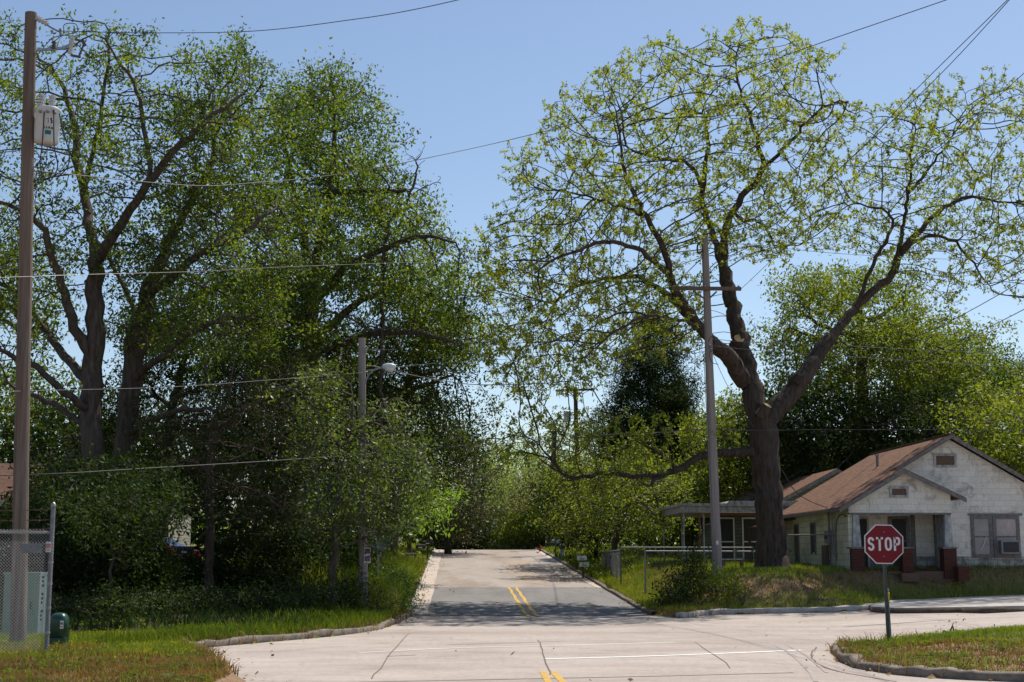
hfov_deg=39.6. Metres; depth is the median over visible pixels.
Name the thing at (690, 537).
background tree
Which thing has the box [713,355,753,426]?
overhead cable
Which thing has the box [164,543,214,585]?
thicket bush
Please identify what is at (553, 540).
mailbox
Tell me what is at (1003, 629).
lawn grass
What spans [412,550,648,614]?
side street
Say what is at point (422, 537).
woods
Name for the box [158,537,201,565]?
parked car
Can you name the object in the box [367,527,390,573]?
stop sign
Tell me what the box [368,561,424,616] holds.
verge bush
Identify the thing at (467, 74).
sky
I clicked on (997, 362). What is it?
background tree
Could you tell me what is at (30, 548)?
fence sign
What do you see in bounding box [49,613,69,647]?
cable pedestal
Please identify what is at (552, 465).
utility pole
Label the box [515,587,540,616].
yellow centre line
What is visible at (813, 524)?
window
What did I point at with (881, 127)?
overhead cable
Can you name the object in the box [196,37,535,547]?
oak tree
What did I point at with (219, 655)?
kerb grass
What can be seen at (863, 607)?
curb
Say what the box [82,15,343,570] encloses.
oak tree
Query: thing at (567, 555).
lawn grass
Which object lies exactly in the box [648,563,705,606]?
corner bush
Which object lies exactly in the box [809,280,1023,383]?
overhead cable
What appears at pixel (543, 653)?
road joint
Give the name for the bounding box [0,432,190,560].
house
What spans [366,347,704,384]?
overhead cable
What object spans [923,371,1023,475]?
background tree
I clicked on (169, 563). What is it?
thicket bush
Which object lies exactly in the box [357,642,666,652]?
pale seam
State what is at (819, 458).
background tree
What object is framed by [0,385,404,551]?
woods
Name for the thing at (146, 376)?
dark tree
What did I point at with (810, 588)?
broadleaf weeds
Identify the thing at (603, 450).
street tree
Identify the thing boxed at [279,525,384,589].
thicket bush
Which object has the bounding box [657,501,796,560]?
carport
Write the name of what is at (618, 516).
leaning tree
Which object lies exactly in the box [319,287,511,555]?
oak tree
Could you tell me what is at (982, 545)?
window
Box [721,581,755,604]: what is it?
corner bush
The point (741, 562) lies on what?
bench
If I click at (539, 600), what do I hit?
asphalt patch
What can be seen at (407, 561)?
tall weeds
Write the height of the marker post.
1.339 m
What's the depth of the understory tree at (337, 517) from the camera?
38.60 m
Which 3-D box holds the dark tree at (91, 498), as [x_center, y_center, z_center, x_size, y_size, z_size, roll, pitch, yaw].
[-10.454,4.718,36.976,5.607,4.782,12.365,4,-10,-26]
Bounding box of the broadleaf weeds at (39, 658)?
[0,617,351,681]
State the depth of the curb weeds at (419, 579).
57.51 m
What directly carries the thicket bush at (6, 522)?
on the ground at (231, 677)
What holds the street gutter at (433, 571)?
on the side street
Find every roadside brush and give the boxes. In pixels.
[399,504,503,549]
[452,495,528,549]
[491,492,590,549]
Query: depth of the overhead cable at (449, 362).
46.31 m
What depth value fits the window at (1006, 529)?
50.54 m
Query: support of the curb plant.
on the ground at (231, 677)
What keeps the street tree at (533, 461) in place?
on the ground at (231, 677)
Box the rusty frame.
[698,512,754,565]
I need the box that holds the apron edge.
[870,607,1023,612]
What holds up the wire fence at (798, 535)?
on the ground at (231, 677)
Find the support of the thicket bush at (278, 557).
on the ground at (231, 677)
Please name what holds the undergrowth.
on the ground at (231, 677)
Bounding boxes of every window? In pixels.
[793,524,799,561]
[810,522,816,553]
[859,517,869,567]
[970,516,993,557]
[992,516,1020,557]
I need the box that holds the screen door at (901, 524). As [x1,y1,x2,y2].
[887,516,910,568]
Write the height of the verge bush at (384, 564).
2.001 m
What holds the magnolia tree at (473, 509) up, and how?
on the ground at (231, 677)
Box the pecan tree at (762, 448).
[460,14,1023,568]
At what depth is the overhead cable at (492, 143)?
35.29 m
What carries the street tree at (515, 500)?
on the ground at (231, 677)
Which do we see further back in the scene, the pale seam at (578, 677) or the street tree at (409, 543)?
the street tree at (409, 543)
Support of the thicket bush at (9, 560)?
on the ground at (231, 677)
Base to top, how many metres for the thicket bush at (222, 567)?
2.681 m
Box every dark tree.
[0,374,159,551]
[1,442,206,602]
[61,258,265,536]
[170,287,400,548]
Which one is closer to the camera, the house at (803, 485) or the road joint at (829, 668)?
the road joint at (829, 668)
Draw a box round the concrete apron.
[870,596,1023,608]
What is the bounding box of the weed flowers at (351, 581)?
[301,566,415,602]
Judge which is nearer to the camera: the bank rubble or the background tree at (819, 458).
the bank rubble
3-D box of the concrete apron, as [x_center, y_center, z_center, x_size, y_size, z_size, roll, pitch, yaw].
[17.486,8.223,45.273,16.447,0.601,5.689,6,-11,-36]
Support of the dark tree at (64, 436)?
on the ground at (231, 677)
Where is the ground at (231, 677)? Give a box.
[0,537,1023,681]
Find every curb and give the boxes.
[189,610,411,646]
[408,548,434,609]
[532,548,656,614]
[676,595,1023,617]
[831,635,1023,681]
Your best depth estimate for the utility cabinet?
29.03 m
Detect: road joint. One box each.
[371,633,409,678]
[530,616,550,673]
[810,647,891,680]
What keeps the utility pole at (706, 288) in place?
on the ground at (231, 677)
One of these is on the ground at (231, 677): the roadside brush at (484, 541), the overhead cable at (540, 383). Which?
the roadside brush at (484, 541)
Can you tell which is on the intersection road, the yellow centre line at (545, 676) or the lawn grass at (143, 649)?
the yellow centre line at (545, 676)
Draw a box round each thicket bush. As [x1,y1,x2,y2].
[0,465,82,591]
[0,484,75,586]
[28,495,189,598]
[69,515,191,601]
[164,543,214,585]
[189,520,301,589]
[229,512,354,596]
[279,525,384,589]
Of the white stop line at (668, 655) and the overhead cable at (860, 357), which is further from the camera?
the overhead cable at (860, 357)
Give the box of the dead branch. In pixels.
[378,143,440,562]
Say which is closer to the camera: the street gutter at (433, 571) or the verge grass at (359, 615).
the verge grass at (359, 615)
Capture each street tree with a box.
[348,419,473,552]
[401,464,501,530]
[452,432,529,522]
[473,433,561,507]
[474,457,559,531]
[506,407,602,530]
[571,399,719,545]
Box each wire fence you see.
[602,546,754,583]
[644,550,754,591]
[787,533,836,566]
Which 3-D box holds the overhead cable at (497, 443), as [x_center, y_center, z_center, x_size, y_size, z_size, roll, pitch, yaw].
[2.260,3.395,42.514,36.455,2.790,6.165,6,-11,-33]
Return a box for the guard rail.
[438,543,553,549]
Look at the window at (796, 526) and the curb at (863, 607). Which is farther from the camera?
the window at (796, 526)
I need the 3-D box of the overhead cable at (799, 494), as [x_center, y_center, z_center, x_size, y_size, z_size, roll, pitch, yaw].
[10.357,5.237,49.948,2.382,1.347,0.064,6,-10,-33]
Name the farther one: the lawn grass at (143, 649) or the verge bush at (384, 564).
the verge bush at (384, 564)
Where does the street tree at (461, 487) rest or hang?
on the ground at (231, 677)
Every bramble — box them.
[50,572,157,620]
[73,578,191,616]
[133,569,242,613]
[181,573,302,612]
[241,567,350,610]
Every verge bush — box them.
[306,557,385,609]
[342,579,414,616]
[345,547,418,597]
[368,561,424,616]
[379,560,429,611]
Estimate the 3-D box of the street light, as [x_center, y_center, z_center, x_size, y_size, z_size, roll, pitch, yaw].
[-3.830,3.767,39.878,1.086,7.798,0.303,0,-9,0]
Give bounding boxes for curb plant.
[926,618,965,631]
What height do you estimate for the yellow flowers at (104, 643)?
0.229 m
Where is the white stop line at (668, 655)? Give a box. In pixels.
[542,650,796,658]
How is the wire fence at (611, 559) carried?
on the ground at (231, 677)
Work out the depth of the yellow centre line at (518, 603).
47.78 m
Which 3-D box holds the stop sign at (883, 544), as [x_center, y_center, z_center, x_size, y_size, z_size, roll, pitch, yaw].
[6.989,4.680,26.608,0.736,2.475,0.053,0,-9,0]
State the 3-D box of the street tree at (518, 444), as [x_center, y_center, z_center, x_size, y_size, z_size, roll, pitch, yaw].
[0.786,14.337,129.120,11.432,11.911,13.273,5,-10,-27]
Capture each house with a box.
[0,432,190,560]
[686,469,812,557]
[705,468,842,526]
[748,433,1023,586]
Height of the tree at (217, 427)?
7.893 m
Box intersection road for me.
[208,610,1023,681]
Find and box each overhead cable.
[0,258,566,277]
[0,373,352,391]
[0,429,1023,475]
[40,0,945,185]
[69,0,456,32]
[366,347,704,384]
[366,358,523,370]
[459,429,706,444]
[708,241,1022,261]
[709,0,1006,240]
[710,0,1008,253]
[713,345,1023,367]
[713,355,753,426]
[715,339,1023,354]
[741,73,1023,288]
[782,470,826,507]
[794,309,1023,404]
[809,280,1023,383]
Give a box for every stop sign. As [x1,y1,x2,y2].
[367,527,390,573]
[864,524,903,640]
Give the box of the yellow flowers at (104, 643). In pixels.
[1,619,259,657]
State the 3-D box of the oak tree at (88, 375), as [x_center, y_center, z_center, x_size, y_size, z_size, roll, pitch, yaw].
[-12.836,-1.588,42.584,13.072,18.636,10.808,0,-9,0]
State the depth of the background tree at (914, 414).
71.83 m
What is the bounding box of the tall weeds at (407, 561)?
[276,546,424,614]
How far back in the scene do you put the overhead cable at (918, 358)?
48.57 m
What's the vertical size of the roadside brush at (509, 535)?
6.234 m
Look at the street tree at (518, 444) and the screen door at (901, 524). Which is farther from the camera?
the street tree at (518, 444)
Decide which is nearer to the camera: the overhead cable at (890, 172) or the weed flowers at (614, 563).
the overhead cable at (890, 172)
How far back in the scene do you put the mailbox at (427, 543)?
80.11 m
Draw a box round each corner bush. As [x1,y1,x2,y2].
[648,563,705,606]
[667,536,720,593]
[669,557,757,603]
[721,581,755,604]
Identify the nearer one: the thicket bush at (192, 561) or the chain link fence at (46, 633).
the chain link fence at (46, 633)
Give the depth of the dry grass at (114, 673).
19.88 m
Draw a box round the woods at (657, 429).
[622,409,1015,554]
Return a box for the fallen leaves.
[205,562,992,681]
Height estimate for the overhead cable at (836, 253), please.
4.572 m
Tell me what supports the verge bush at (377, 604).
on the ground at (231, 677)
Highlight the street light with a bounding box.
[358,338,395,610]
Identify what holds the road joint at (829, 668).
on the intersection road
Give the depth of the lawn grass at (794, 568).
47.27 m
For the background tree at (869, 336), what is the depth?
76.97 m
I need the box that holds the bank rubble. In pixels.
[731,593,874,608]
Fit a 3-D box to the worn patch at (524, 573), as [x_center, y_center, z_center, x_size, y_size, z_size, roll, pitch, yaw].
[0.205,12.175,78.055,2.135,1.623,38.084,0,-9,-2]
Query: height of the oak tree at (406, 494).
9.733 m
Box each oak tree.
[0,4,312,587]
[0,229,103,488]
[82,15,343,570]
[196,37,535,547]
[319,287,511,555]
[322,374,483,548]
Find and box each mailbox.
[176,546,193,574]
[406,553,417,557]
[416,544,425,554]
[422,541,432,557]
[552,539,559,556]
[577,556,588,577]
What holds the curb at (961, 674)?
on the ground at (231, 677)
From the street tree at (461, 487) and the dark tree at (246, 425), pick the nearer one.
the dark tree at (246, 425)
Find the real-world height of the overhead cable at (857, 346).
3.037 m
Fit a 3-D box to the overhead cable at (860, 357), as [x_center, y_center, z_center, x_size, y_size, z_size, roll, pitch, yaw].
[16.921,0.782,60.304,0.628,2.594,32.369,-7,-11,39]
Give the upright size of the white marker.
1.425 m
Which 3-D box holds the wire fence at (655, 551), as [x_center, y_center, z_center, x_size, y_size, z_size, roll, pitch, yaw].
[6.795,8.340,50.822,4.751,1.709,0.056,4,-10,-25]
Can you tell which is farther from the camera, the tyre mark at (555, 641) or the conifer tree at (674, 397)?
the conifer tree at (674, 397)
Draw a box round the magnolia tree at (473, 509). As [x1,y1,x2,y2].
[399,421,513,553]
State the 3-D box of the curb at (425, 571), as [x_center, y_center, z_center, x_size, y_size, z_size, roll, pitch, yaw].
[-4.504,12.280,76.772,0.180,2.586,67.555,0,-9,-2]
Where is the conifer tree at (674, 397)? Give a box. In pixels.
[582,306,705,553]
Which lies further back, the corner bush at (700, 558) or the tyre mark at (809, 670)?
the corner bush at (700, 558)
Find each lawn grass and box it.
[0,619,369,681]
[227,541,711,577]
[593,559,1023,612]
[838,624,1023,671]
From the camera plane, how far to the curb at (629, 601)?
54.61 m
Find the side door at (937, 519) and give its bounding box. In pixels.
[933,515,942,568]
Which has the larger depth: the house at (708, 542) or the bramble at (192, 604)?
the house at (708, 542)
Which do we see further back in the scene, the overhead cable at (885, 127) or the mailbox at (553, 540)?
the mailbox at (553, 540)
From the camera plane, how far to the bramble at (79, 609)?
33.12 m
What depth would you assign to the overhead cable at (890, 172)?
38.15 m
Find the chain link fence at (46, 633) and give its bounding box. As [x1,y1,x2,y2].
[0,500,55,652]
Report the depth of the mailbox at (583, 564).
63.14 m
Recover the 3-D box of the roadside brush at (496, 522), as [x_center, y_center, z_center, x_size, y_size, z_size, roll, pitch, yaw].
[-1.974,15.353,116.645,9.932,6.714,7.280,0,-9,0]
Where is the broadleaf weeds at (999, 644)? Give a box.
[833,624,1023,670]
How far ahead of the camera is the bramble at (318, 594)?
36.77 m
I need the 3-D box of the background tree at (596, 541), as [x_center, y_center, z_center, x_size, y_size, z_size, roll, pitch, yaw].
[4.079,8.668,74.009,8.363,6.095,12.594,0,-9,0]
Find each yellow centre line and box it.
[507,587,529,616]
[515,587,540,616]
[539,671,551,681]
[549,671,565,681]
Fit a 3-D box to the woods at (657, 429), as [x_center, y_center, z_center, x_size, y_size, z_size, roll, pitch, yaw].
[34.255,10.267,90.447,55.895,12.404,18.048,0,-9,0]
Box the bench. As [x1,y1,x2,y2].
[722,559,743,566]
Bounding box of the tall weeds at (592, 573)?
[567,552,657,578]
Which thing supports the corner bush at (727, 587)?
on the ground at (231, 677)
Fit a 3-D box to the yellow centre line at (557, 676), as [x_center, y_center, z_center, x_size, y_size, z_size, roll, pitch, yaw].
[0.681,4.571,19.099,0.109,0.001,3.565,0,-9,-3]
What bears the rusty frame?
on the ground at (231, 677)
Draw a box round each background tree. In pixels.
[512,447,664,560]
[622,449,744,556]
[651,385,806,509]
[717,378,900,496]
[730,252,1021,445]
[827,371,1023,469]
[853,318,1023,441]
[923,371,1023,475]
[974,346,1023,419]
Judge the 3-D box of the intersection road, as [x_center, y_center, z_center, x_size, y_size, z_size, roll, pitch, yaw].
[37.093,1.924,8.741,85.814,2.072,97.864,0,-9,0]
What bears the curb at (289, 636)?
on the ground at (231, 677)
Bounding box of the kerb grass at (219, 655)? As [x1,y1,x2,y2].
[174,605,970,677]
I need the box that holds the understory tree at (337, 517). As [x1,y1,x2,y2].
[255,354,450,606]
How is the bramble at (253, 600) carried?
on the ground at (231, 677)
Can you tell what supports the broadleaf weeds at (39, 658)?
on the ground at (231, 677)
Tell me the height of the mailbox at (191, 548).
1.300 m
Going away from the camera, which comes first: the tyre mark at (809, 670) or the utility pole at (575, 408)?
the tyre mark at (809, 670)
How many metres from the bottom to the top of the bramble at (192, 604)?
1.358 m
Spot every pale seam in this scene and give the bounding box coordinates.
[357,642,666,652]
[375,672,792,681]
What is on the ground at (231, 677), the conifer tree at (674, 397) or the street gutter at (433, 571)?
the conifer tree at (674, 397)
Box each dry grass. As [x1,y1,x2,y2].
[0,626,274,681]
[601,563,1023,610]
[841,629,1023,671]
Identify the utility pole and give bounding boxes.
[9,11,86,643]
[545,431,557,547]
[555,387,594,550]
[671,238,740,575]
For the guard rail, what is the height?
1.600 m
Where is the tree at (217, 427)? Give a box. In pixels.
[113,336,356,591]
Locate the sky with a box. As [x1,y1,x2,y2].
[0,0,1023,545]
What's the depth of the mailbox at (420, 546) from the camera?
73.17 m
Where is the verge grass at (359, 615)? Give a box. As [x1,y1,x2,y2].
[69,599,394,644]
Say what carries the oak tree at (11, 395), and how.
on the ground at (231, 677)
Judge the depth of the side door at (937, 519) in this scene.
49.94 m
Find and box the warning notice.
[45,542,50,551]
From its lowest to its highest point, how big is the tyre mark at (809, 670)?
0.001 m
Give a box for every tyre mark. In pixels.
[449,619,952,644]
[769,643,817,680]
[782,643,826,671]
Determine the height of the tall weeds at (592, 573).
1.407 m
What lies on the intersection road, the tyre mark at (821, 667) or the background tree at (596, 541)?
the tyre mark at (821, 667)
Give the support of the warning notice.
attached to the chain link fence at (46, 633)
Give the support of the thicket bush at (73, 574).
on the ground at (231, 677)
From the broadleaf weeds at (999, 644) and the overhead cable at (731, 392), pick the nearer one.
the broadleaf weeds at (999, 644)
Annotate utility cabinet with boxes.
[1,572,47,633]
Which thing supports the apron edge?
on the ground at (231, 677)
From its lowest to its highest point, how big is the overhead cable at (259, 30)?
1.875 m
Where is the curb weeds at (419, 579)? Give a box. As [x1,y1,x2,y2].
[406,564,662,611]
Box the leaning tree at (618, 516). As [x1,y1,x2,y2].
[527,434,704,561]
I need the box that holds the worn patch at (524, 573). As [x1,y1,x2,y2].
[490,550,552,582]
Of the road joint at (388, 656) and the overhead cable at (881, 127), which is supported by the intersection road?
the road joint at (388, 656)
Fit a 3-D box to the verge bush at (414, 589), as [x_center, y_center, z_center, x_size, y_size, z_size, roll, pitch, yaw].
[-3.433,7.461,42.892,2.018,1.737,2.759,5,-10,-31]
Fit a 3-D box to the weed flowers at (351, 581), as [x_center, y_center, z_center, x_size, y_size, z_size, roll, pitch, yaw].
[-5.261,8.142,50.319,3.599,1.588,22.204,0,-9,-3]
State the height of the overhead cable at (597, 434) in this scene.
2.011 m
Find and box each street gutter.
[412,550,441,613]
[535,550,601,587]
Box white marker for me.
[38,572,45,633]
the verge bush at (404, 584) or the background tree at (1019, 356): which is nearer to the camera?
the verge bush at (404, 584)
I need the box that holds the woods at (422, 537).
[196,505,678,545]
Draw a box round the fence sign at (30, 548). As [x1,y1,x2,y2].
[20,544,41,552]
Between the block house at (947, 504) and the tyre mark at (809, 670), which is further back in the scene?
the block house at (947, 504)
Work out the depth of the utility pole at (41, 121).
27.04 m
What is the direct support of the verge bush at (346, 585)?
on the ground at (231, 677)
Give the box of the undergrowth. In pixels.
[0,565,364,631]
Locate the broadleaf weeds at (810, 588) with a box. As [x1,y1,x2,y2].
[619,565,1021,612]
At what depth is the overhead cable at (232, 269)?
32.73 m
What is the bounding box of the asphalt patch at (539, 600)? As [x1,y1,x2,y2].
[426,587,646,614]
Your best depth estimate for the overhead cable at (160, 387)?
32.00 m
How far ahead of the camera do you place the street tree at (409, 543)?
78.41 m
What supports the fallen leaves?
on the ground at (231, 677)
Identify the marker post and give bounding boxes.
[888,588,891,635]
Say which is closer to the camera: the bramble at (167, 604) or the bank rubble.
the bramble at (167, 604)
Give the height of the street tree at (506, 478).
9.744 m
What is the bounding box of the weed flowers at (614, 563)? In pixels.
[573,555,650,574]
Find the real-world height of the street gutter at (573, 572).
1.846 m
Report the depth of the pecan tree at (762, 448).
50.51 m
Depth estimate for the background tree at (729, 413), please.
77.54 m

